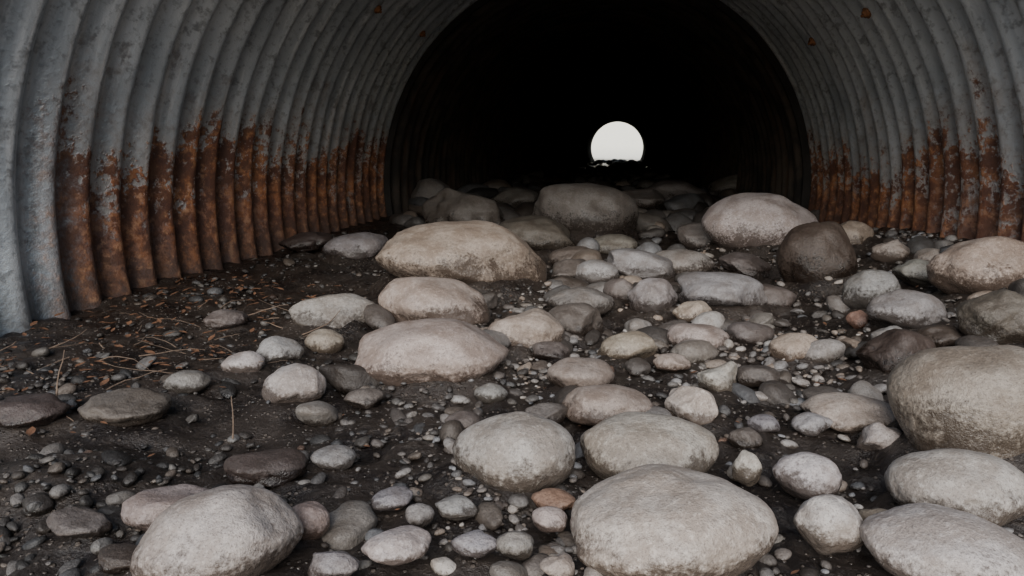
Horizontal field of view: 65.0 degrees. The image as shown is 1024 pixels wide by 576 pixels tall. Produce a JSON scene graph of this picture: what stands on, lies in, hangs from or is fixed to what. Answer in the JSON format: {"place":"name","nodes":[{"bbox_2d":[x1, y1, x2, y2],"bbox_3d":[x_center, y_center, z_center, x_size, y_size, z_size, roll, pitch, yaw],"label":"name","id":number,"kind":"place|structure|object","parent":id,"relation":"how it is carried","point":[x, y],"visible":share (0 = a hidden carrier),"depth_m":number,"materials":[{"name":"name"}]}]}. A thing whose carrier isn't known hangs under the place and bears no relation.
{"place":"outdoors","nodes":[
{"label":"outdoors","id":0,"kind":"place"},
{"bbox_2d":[0,122,1023,575],"bbox_3d":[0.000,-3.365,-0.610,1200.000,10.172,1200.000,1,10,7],"label":"streambed ground","id":1,"kind":"structure","parent":0,"point":[270,426],"depth_m":2.47,"materials":[{"name":"brown soil"}]},
{"bbox_2d":[0,393,70,427],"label":"river rock","id":2,"kind":"object","parent":1,"relation":"on","point":[33,410],"visible":0.98,"depth_m":2.24,"materials":[{"name":"stone"}]},
{"bbox_2d":[55,350,64,396],"bbox_3d":[-1.344,0.284,2.382,0.013,0.181,0.103,-1,10,-8],"label":"twig","id":3,"kind":"object","parent":1,"relation":"on","point":[58,376],"visible":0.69,"depth_m":2.38,"materials":[{"name":"wood"}]},
{"bbox_2d":[46,506,112,537],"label":"river rock","id":4,"kind":"object","parent":1,"relation":"on","point":[78,522],"visible":1,"depth_m":1.65,"materials":[{"name":"stone"}]},
{"bbox_2d":[98,543,136,574],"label":"river rock","id":5,"kind":"object","parent":1,"relation":"on","point":[113,559],"visible":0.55,"depth_m":1.52,"materials":[{"name":"stone"}]},
{"bbox_2d":[77,388,171,426],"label":"river rock","id":6,"kind":"object","parent":1,"relation":"on","point":[126,407],"visible":0.96,"depth_m":2.31,"materials":[{"name":"stone"}]},
{"bbox_2d":[85,369,166,396],"bbox_3d":[-1.268,0.310,2.640,0.030,0.037,0.271,8,13,39],"label":"twig","id":7,"kind":"object","parent":1,"relation":"on","point":[129,379],"visible":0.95,"depth_m":2.66,"materials":[{"name":"brown wood"}]},
{"bbox_2d":[121,484,208,531],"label":"river rock","id":8,"kind":"object","parent":1,"relation":"on","point":[142,510],"visible":0.48,"depth_m":1.67,"materials":[{"name":"stone"}]},
{"bbox_2d":[163,370,210,393],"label":"river rock","id":9,"kind":"object","parent":1,"relation":"on","point":[188,381],"visible":0.92,"depth_m":2.59,"materials":[{"name":"stone"}]},
{"bbox_2d":[129,484,303,575],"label":"river rock","id":10,"kind":"object","parent":1,"relation":"on","point":[237,530],"visible":0.99,"depth_m":1.45,"materials":[{"name":"stone"}]},
{"bbox_2d":[203,309,247,329],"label":"river rock","id":11,"kind":"object","parent":1,"relation":"on","point":[220,319],"visible":0.97,"depth_m":3.44,"materials":[{"name":"stone"}]},
{"bbox_2d":[221,351,264,372],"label":"river rock","id":12,"kind":"object","parent":1,"relation":"on","point":[243,361],"visible":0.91,"depth_m":2.81,"materials":[{"name":"stone"}]},
{"bbox_2d":[223,448,307,486],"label":"river rock","id":13,"kind":"object","parent":1,"relation":"on","point":[274,467],"visible":0.99,"depth_m":1.92,"materials":[{"name":"stone"}]},
{"bbox_2d":[256,336,303,361],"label":"river rock","id":14,"kind":"object","parent":1,"relation":"on","point":[274,348],"visible":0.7,"depth_m":2.94,"materials":[{"name":"stone"}]},
{"bbox_2d":[261,363,325,402],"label":"river rock","id":15,"kind":"object","parent":1,"relation":"on","point":[296,382],"visible":0.87,"depth_m":2.50,"materials":[{"name":"stone"}]},
{"bbox_2d":[279,232,332,252],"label":"dark boulder","id":16,"kind":"object","parent":1,"relation":"on","point":[306,242],"visible":0.92,"depth_m":5.65,"materials":[{"name":"stone"}]},
{"bbox_2d":[292,501,329,539],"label":"river rock","id":17,"kind":"object","parent":1,"relation":"on","point":[314,516],"visible":0.73,"depth_m":1.66,"materials":[{"name":"stone"}]},
{"bbox_2d":[304,329,344,353],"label":"river rock","id":18,"kind":"object","parent":1,"relation":"on","point":[329,341],"visible":0.9,"depth_m":3.10,"materials":[{"name":"stone"}]},
{"bbox_2d":[289,293,374,327],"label":"river rock","id":19,"kind":"object","parent":1,"relation":"on","point":[321,310],"visible":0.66,"depth_m":3.49,"materials":[{"name":"stone"}]},
{"bbox_2d":[310,445,356,470],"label":"river rock","id":20,"kind":"object","parent":1,"relation":"on","point":[336,457],"visible":0.99,"depth_m":2.00,"materials":[{"name":"stone"}]},
{"bbox_2d":[308,551,359,575],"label":"river rock","id":21,"kind":"object","parent":1,"relation":"on","point":[336,563],"visible":1,"depth_m":1.50,"materials":[{"name":"stone"}]},
{"bbox_2d":[322,232,388,258],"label":"boulder","id":22,"kind":"object","parent":1,"relation":"on","point":[360,245],"visible":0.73,"depth_m":5.35,"materials":[{"name":"stone"}]},
{"bbox_2d":[343,388,385,409],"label":"river rock","id":23,"kind":"object","parent":1,"relation":"on","point":[365,398],"visible":1,"depth_m":2.46,"materials":[{"name":"stone"}]},
{"bbox_2d":[371,486,412,510],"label":"river rock","id":24,"kind":"object","parent":1,"relation":"on","point":[392,498],"visible":0.98,"depth_m":1.78,"materials":[{"name":"stone"}]},
{"bbox_2d":[361,525,431,565],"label":"river rock","id":25,"kind":"object","parent":1,"relation":"on","point":[400,545],"visible":1,"depth_m":1.55,"materials":[{"name":"stone"}]},
{"bbox_2d":[405,503,434,527],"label":"river rock","id":26,"kind":"object","parent":1,"relation":"on","point":[420,515],"visible":0.96,"depth_m":1.71,"materials":[{"name":"stone"}]},
{"bbox_2d":[411,178,449,198],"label":"boulder","id":27,"kind":"object","parent":1,"relation":"on","point":[428,188],"visible":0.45,"depth_m":8.74,"materials":[{"name":"stone"}]},
{"bbox_2d":[355,318,508,386],"bbox_3d":[-0.277,0.236,2.787,0.530,0.259,0.427,1,10,7],"label":"boulder","id":28,"kind":"object","parent":1,"relation":"on","point":[428,350],"visible":0.89,"depth_m":2.62,"materials":[{"name":"stone"}]},
{"bbox_2d":[378,277,489,323],"bbox_3d":[-0.348,0.074,3.657,0.502,0.258,0.407,1,10,7],"label":"boulder","id":29,"kind":"object","parent":1,"relation":"on","point":[407,299],"visible":0.76,"depth_m":3.52,"materials":[{"name":"stone"}]},
{"bbox_2d":[435,494,477,520],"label":"river rock","id":30,"kind":"object","parent":1,"relation":"on","point":[456,507],"visible":1,"depth_m":1.74,"materials":[{"name":"stone"}]},
{"bbox_2d":[0,273,917,573],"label":"leaf litter","id":31,"kind":"object","parent":1,"relation":"on","point":[30,431],"visible":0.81,"depth_m":3.22,"materials":[{"name":"brown plant"}]},
{"bbox_2d":[375,220,546,283],"bbox_3d":[-0.275,-0.136,4.443,0.926,0.468,0.714,1,10,7],"label":"boulder","id":32,"kind":"object","parent":1,"relation":"on","point":[467,252],"visible":0.73,"depth_m":4.21,"materials":[{"name":"stone"}]},
{"bbox_2d":[422,188,504,224],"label":"boulder","id":33,"kind":"object","parent":1,"relation":"on","point":[447,204],"visible":0.51,"depth_m":6.75,"materials":[{"name":"stone"}]},
{"bbox_2d":[444,410,483,429],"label":"river rock","id":34,"kind":"object","parent":1,"relation":"on","point":[466,418],"visible":0.52,"depth_m":2.25,"materials":[{"name":"stone"}]},
{"bbox_2d":[451,530,496,557],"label":"river rock","id":35,"kind":"object","parent":1,"relation":"on","point":[477,544],"visible":1,"depth_m":1.57,"materials":[{"name":"stone"}]},
{"bbox_2d":[473,383,507,403],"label":"river rock","id":36,"kind":"object","parent":1,"relation":"on","point":[488,393],"visible":0.97,"depth_m":2.51,"materials":[{"name":"stone"}]},
{"bbox_2d":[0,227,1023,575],"bbox_3d":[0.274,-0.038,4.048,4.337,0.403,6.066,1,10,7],"label":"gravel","id":37,"kind":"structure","parent":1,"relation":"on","point":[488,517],"depth_m":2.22,"materials":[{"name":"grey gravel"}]},
{"bbox_2d":[0,0,1023,336],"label":"corrugated culvert pipe","id":38,"kind":"object","parent":1,"relation":"on","point":[146,142],"visible":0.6,"depth_m":5.53,"materials":[{"name":"metal"}]},
{"bbox_2d":[452,411,575,492],"bbox_3d":[0.003,0.403,1.939,0.302,0.206,0.242,1,10,7],"label":"river rock","id":39,"kind":"object","parent":1,"relation":"on","point":[521,451],"visible":0.91,"depth_m":1.85,"materials":[{"name":"stone"}]},
{"bbox_2d":[491,187,537,207],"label":"boulder","id":40,"kind":"object","parent":1,"relation":"on","point":[514,197],"visible":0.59,"depth_m":9.92,"materials":[{"name":"stone"}]},
{"bbox_2d":[496,530,533,560],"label":"river rock","id":41,"kind":"object","parent":1,"relation":"on","point":[515,545],"visible":1,"depth_m":1.57,"materials":[{"name":"stone"}]},
{"bbox_2d":[487,308,564,347],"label":"river rock","id":42,"kind":"object","parent":1,"relation":"on","point":[528,328],"visible":0.58,"depth_m":3.08,"materials":[{"name":"stone"}]},
{"bbox_2d":[500,215,575,250],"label":"boulder","id":43,"kind":"object","parent":1,"relation":"on","point":[536,233],"visible":0.5,"depth_m":5.77,"materials":[{"name":"stone"}]},
{"bbox_2d":[525,403,567,423],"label":"river rock","id":44,"kind":"object","parent":1,"relation":"on","point":[556,412],"visible":0.72,"depth_m":2.34,"materials":[{"name":"stone"}]},
{"bbox_2d":[532,506,567,532],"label":"river rock","id":45,"kind":"object","parent":1,"relation":"on","point":[548,519],"visible":1,"depth_m":1.68,"materials":[{"name":"stone"}]},
{"bbox_2d":[532,341,570,359],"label":"river rock","id":46,"kind":"object","parent":1,"relation":"on","point":[545,350],"visible":0.82,"depth_m":3.00,"materials":[{"name":"stone"}]},
{"bbox_2d":[531,488,575,510],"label":"river rock","id":47,"kind":"object","parent":1,"relation":"on","point":[563,500],"visible":0.76,"depth_m":1.77,"materials":[{"name":"stone"}]},
{"bbox_2d":[539,552,574,575],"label":"river rock","id":48,"kind":"object","parent":1,"relation":"on","point":[560,564],"visible":1,"depth_m":1.48,"materials":[{"name":"stone"}]},
{"bbox_2d":[389,162,737,231],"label":"rocks","id":49,"kind":"object","parent":1,"relation":"on","point":[682,209],"visible":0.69,"depth_m":11.97,"materials":[{"name":"stone"}]},
{"bbox_2d":[548,246,589,265],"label":"river rock","id":50,"kind":"object","parent":1,"relation":"on","point":[568,252],"visible":0.32,"depth_m":5.18,"materials":[{"name":"stone"}]},
{"bbox_2d":[548,302,603,335],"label":"river rock","id":51,"kind":"object","parent":1,"relation":"on","point":[582,319],"visible":0.56,"depth_m":3.33,"materials":[{"name":"stone"}]},
{"bbox_2d":[546,357,615,387],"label":"river rock","id":52,"kind":"object","parent":1,"relation":"on","point":[575,371],"visible":0.81,"depth_m":2.62,"materials":[{"name":"stone"}]},
{"bbox_2d":[548,287,614,314],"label":"river rock","id":53,"kind":"object","parent":1,"relation":"on","point":[602,303],"visible":0.64,"depth_m":3.79,"materials":[{"name":"stone"}]},
{"bbox_2d":[532,183,638,231],"bbox_3d":[0.648,-0.639,7.127,0.944,0.592,0.753,1,10,7],"label":"boulder","id":54,"kind":"object","parent":1,"relation":"on","point":[581,207],"visible":0.7,"depth_m":6.82,"materials":[{"name":"stone"}]},
{"bbox_2d":[575,259,619,283],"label":"river rock","id":55,"kind":"object","parent":1,"relation":"on","point":[592,271],"visible":0.8,"depth_m":4.65,"materials":[{"name":"stone"}]},
{"bbox_2d":[561,384,654,426],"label":"river rock","id":56,"kind":"object","parent":1,"relation":"on","point":[591,405],"visible":0.75,"depth_m":2.32,"materials":[{"name":"stone"}]},
{"bbox_2d":[594,234,637,254],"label":"boulder","id":57,"kind":"object","parent":1,"relation":"on","point":[608,243],"visible":0.48,"depth_m":5.80,"materials":[{"name":"stone"}]},
{"bbox_2d":[591,159,640,163],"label":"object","id":58,"kind":"object","parent":1,"relation":"on","point":[623,161],"visible":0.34,"depth_m":60.42,"materials":[{"name":"stone"}]},
{"bbox_2d":[603,278,633,303],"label":"river rock","id":59,"kind":"object","parent":1,"relation":"on","point":[620,288],"visible":0.57,"depth_m":4.06,"materials":[{"name":"stone"}]},
{"bbox_2d":[597,330,657,359],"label":"river rock","id":60,"kind":"object","parent":1,"relation":"on","point":[628,345],"visible":0.81,"depth_m":2.98,"materials":[{"name":"stone"}]},
{"bbox_2d":[607,248,674,279],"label":"boulder","id":61,"kind":"object","parent":1,"relation":"on","point":[642,264],"visible":0.72,"depth_m":4.82,"materials":[{"name":"stone"}]},
{"bbox_2d":[623,188,665,207],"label":"boulder","id":62,"kind":"object","parent":1,"relation":"on","point":[647,197],"visible":0.46,"depth_m":10.07,"materials":[{"name":"stone"}]},
{"bbox_2d":[580,411,718,479],"bbox_3d":[0.338,0.403,2.005,0.343,0.168,0.289,1,10,7],"label":"river rock","id":63,"kind":"object","parent":1,"relation":"on","point":[613,445],"visible":0.84,"depth_m":1.93,"materials":[{"name":"stone"}]},
{"bbox_2d":[627,278,677,311],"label":"river rock","id":64,"kind":"object","parent":1,"relation":"on","point":[649,294],"visible":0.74,"depth_m":3.85,"materials":[{"name":"stone"}]},
{"bbox_2d":[295,221,1023,575],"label":"cobbles","id":65,"kind":"object","parent":1,"relation":"on","point":[353,523],"visible":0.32,"depth_m":2.95,"materials":[{"name":"stone"}]},
{"bbox_2d":[653,353,690,372],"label":"river rock","id":66,"kind":"object","parent":1,"relation":"on","point":[671,362],"visible":1,"depth_m":2.86,"materials":[{"name":"stone"}]},
{"bbox_2d":[570,464,778,575],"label":"boulder","id":67,"kind":"object","parent":1,"relation":"on","point":[657,520],"visible":0.98,"depth_m":1.48,"materials":[{"name":"stone"}]},
{"bbox_2d":[647,180,710,203],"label":"boulder","id":68,"kind":"object","parent":1,"relation":"on","point":[668,189],"visible":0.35,"depth_m":10.95,"materials":[{"name":"stone"}]},
{"bbox_2d":[654,249,714,273],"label":"boulder","id":69,"kind":"object","parent":1,"relation":"on","point":[683,260],"visible":0.52,"depth_m":4.94,"materials":[{"name":"stone"}]},
{"bbox_2d":[664,386,717,424],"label":"river rock","id":70,"kind":"object","parent":1,"relation":"on","point":[697,405],"visible":0.82,"depth_m":2.31,"materials":[{"name":"stone"}]},
{"bbox_2d":[672,301,711,322],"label":"river rock","id":71,"kind":"object","parent":1,"relation":"on","point":[688,311],"visible":0.65,"depth_m":3.64,"materials":[{"name":"stone"}]},
{"bbox_2d":[677,222,710,247],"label":"boulder","id":72,"kind":"object","parent":1,"relation":"on","point":[692,235],"visible":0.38,"depth_m":6.05,"materials":[{"name":"stone"}]},
{"bbox_2d":[667,323,729,347],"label":"river rock","id":73,"kind":"object","parent":1,"relation":"on","point":[714,336],"visible":0.55,"depth_m":3.14,"materials":[{"name":"stone"}]},
{"bbox_2d":[697,361,737,391],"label":"river rock","id":74,"kind":"object","parent":1,"relation":"on","point":[721,378],"visible":0.87,"depth_m":2.61,"materials":[{"name":"stone"}]},
{"bbox_2d":[677,271,767,305],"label":"boulder","id":75,"kind":"object","parent":1,"relation":"on","point":[720,289],"visible":0.73,"depth_m":3.80,"materials":[{"name":"stone"}]},
{"bbox_2d":[708,174,737,192],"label":"boulder","id":76,"kind":"object","parent":1,"relation":"on","point":[723,183],"visible":0.3,"depth_m":12.34,"materials":[{"name":"stone"}]},
{"bbox_2d":[719,252,771,275],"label":"river rock","id":77,"kind":"object","parent":1,"relation":"on","point":[746,264],"visible":0.89,"depth_m":4.92,"materials":[{"name":"stone"}]},
{"bbox_2d":[727,427,763,448],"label":"river rock","id":78,"kind":"object","parent":1,"relation":"on","point":[744,437],"visible":0.97,"depth_m":2.14,"materials":[{"name":"stone"}]},
{"bbox_2d":[732,450,761,486],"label":"river rock","id":79,"kind":"object","parent":1,"relation":"on","point":[747,468],"visible":1,"depth_m":1.92,"materials":[{"name":"stone"}]},
{"bbox_2d":[726,321,774,343],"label":"river rock","id":80,"kind":"object","parent":1,"relation":"on","point":[749,332],"visible":0.77,"depth_m":3.20,"materials":[{"name":"stone"}]},
{"bbox_2d":[736,365,779,386],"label":"river rock","id":81,"kind":"object","parent":1,"relation":"on","point":[752,375],"visible":0.8,"depth_m":2.69,"materials":[{"name":"stone"}]},
{"bbox_2d":[701,193,817,247],"bbox_3d":[1.778,-0.412,5.766,0.818,0.535,0.662,1,10,7],"label":"boulder","id":82,"kind":"object","parent":1,"relation":"on","point":[746,220],"visible":0.7,"depth_m":5.53,"materials":[{"name":"stone"}]},
{"bbox_2d":[747,414,779,432],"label":"river rock","id":83,"kind":"object","parent":1,"relation":"on","point":[762,423],"visible":0.94,"depth_m":2.25,"materials":[{"name":"stone"}]},
{"bbox_2d":[762,284,796,306],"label":"river rock","id":84,"kind":"object","parent":1,"relation":"on","point":[777,296],"visible":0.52,"depth_m":3.87,"materials":[{"name":"stone"}]},
{"bbox_2d":[768,333,816,361],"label":"river rock","id":85,"kind":"object","parent":1,"relation":"on","point":[789,347],"visible":0.73,"depth_m":2.99,"materials":[{"name":"stone"}]},
{"bbox_2d":[772,452,841,499],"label":"river rock","id":86,"kind":"object","parent":1,"relation":"on","point":[804,475],"visible":0.95,"depth_m":1.84,"materials":[{"name":"stone"}]},
{"bbox_2d":[791,412,832,436],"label":"river rock","id":87,"kind":"object","parent":1,"relation":"on","point":[809,424],"visible":0.99,"depth_m":2.23,"materials":[{"name":"stone"}]},
{"bbox_2d":[776,221,857,282],"bbox_3d":[1.582,-0.123,4.175,0.396,0.450,0.329,1,10,7],"label":"dark boulder","id":88,"kind":"object","parent":1,"relation":"on","point":[812,252],"visible":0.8,"depth_m":4.05,"materials":[{"name":"stone"}]},
{"bbox_2d":[801,386,840,399],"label":"river rock","id":89,"kind":"object","parent":1,"relation":"on","point":[807,393],"visible":0.32,"depth_m":2.47,"materials":[{"name":"stone"}]},
{"bbox_2d":[793,494,863,555],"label":"river rock","id":90,"kind":"object","parent":1,"relation":"on","point":[827,524],"visible":0.96,"depth_m":1.60,"materials":[{"name":"stone"}]},
{"bbox_2d":[800,392,895,433],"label":"river rock","id":91,"kind":"object","parent":1,"relation":"on","point":[848,413],"visible":0.73,"depth_m":2.25,"materials":[{"name":"stone"}]},
{"bbox_2d":[840,220,873,244],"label":"river rock","id":92,"kind":"object","parent":1,"relation":"on","point":[858,232],"visible":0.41,"depth_m":4.69,"materials":[{"name":"stone"}]},
{"bbox_2d":[846,310,868,328],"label":"river rock","id":93,"kind":"object","parent":1,"relation":"on","point":[858,319],"visible":0.82,"depth_m":3.33,"materials":[{"name":"stone"}]},
{"bbox_2d":[842,269,900,308],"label":"river rock","id":94,"kind":"object","parent":1,"relation":"on","point":[862,289],"visible":0.68,"depth_m":3.52,"materials":[{"name":"stone"}]},
{"bbox_2d":[859,508,885,520],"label":"river rock","id":95,"kind":"object","parent":1,"relation":"on","point":[864,514],"visible":0.22,"depth_m":1.69,"materials":[{"name":"stone"}]},
{"bbox_2d":[856,422,901,450],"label":"river rock","id":96,"kind":"object","parent":1,"relation":"on","point":[876,436],"visible":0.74,"depth_m":2.11,"materials":[{"name":"stone"}]},
{"bbox_2d":[870,326,901,338],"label":"river rock","id":97,"kind":"object","parent":1,"relation":"on","point":[877,332],"visible":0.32,"depth_m":2.98,"materials":[{"name":"stone"}]},
{"bbox_2d":[870,239,910,262],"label":"river rock","id":98,"kind":"object","parent":1,"relation":"on","point":[894,251],"visible":0.91,"depth_m":4.18,"materials":[{"name":"stone"}]},
{"bbox_2d":[855,328,935,373],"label":"river rock","id":99,"kind":"object","parent":1,"relation":"on","point":[887,351],"visible":0.66,"depth_m":2.66,"materials":[{"name":"stone"}]},
{"bbox_2d":[866,289,947,328],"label":"river rock","id":100,"kind":"object","parent":1,"relation":"on","point":[907,309],"visible":0.76,"depth_m":3.08,"materials":[{"name":"stone"}]},
{"bbox_2d":[892,259,932,287],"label":"river rock","id":101,"kind":"object","parent":1,"relation":"on","point":[913,272],"visible":0.66,"depth_m":3.62,"materials":[{"name":"stone"}]},
{"bbox_2d":[913,248,939,261],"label":"river rock","id":102,"kind":"object","parent":1,"relation":"on","point":[927,254],"visible":0.44,"depth_m":3.83,"materials":[{"name":"stone"}]},
{"bbox_2d":[859,503,1023,575],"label":"river rock","id":103,"kind":"object","parent":1,"relation":"on","point":[920,539],"visible":1,"depth_m":1.48,"materials":[{"name":"stone"}]},
{"bbox_2d":[917,325,965,347],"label":"river rock","id":104,"kind":"object","parent":1,"relation":"on","point":[943,335],"visible":0.41,"depth_m":2.77,"materials":[{"name":"stone"}]},
{"bbox_2d":[884,448,1023,526],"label":"river rock","id":105,"kind":"object","parent":1,"relation":"on","point":[988,487],"visible":0.8,"depth_m":1.70,"materials":[{"name":"stone"}]},
{"bbox_2d":[886,345,1023,458],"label":"boulder","id":106,"kind":"object","parent":1,"relation":"on","point":[971,398],"visible":0.73,"depth_m":1.93,"materials":[{"name":"stone"}]},
{"bbox_2d":[926,236,1023,294],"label":"boulder","id":107,"kind":"object","parent":1,"relation":"on","point":[991,263],"visible":0.85,"depth_m":3.18,"materials":[{"name":"stone"}]},
{"bbox_2d":[956,289,1023,344],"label":"river rock","id":108,"kind":"object","parent":1,"relation":"on","point":[997,316],"visible":0.9,"depth_m":2.64,"materials":[{"name":"stone"}]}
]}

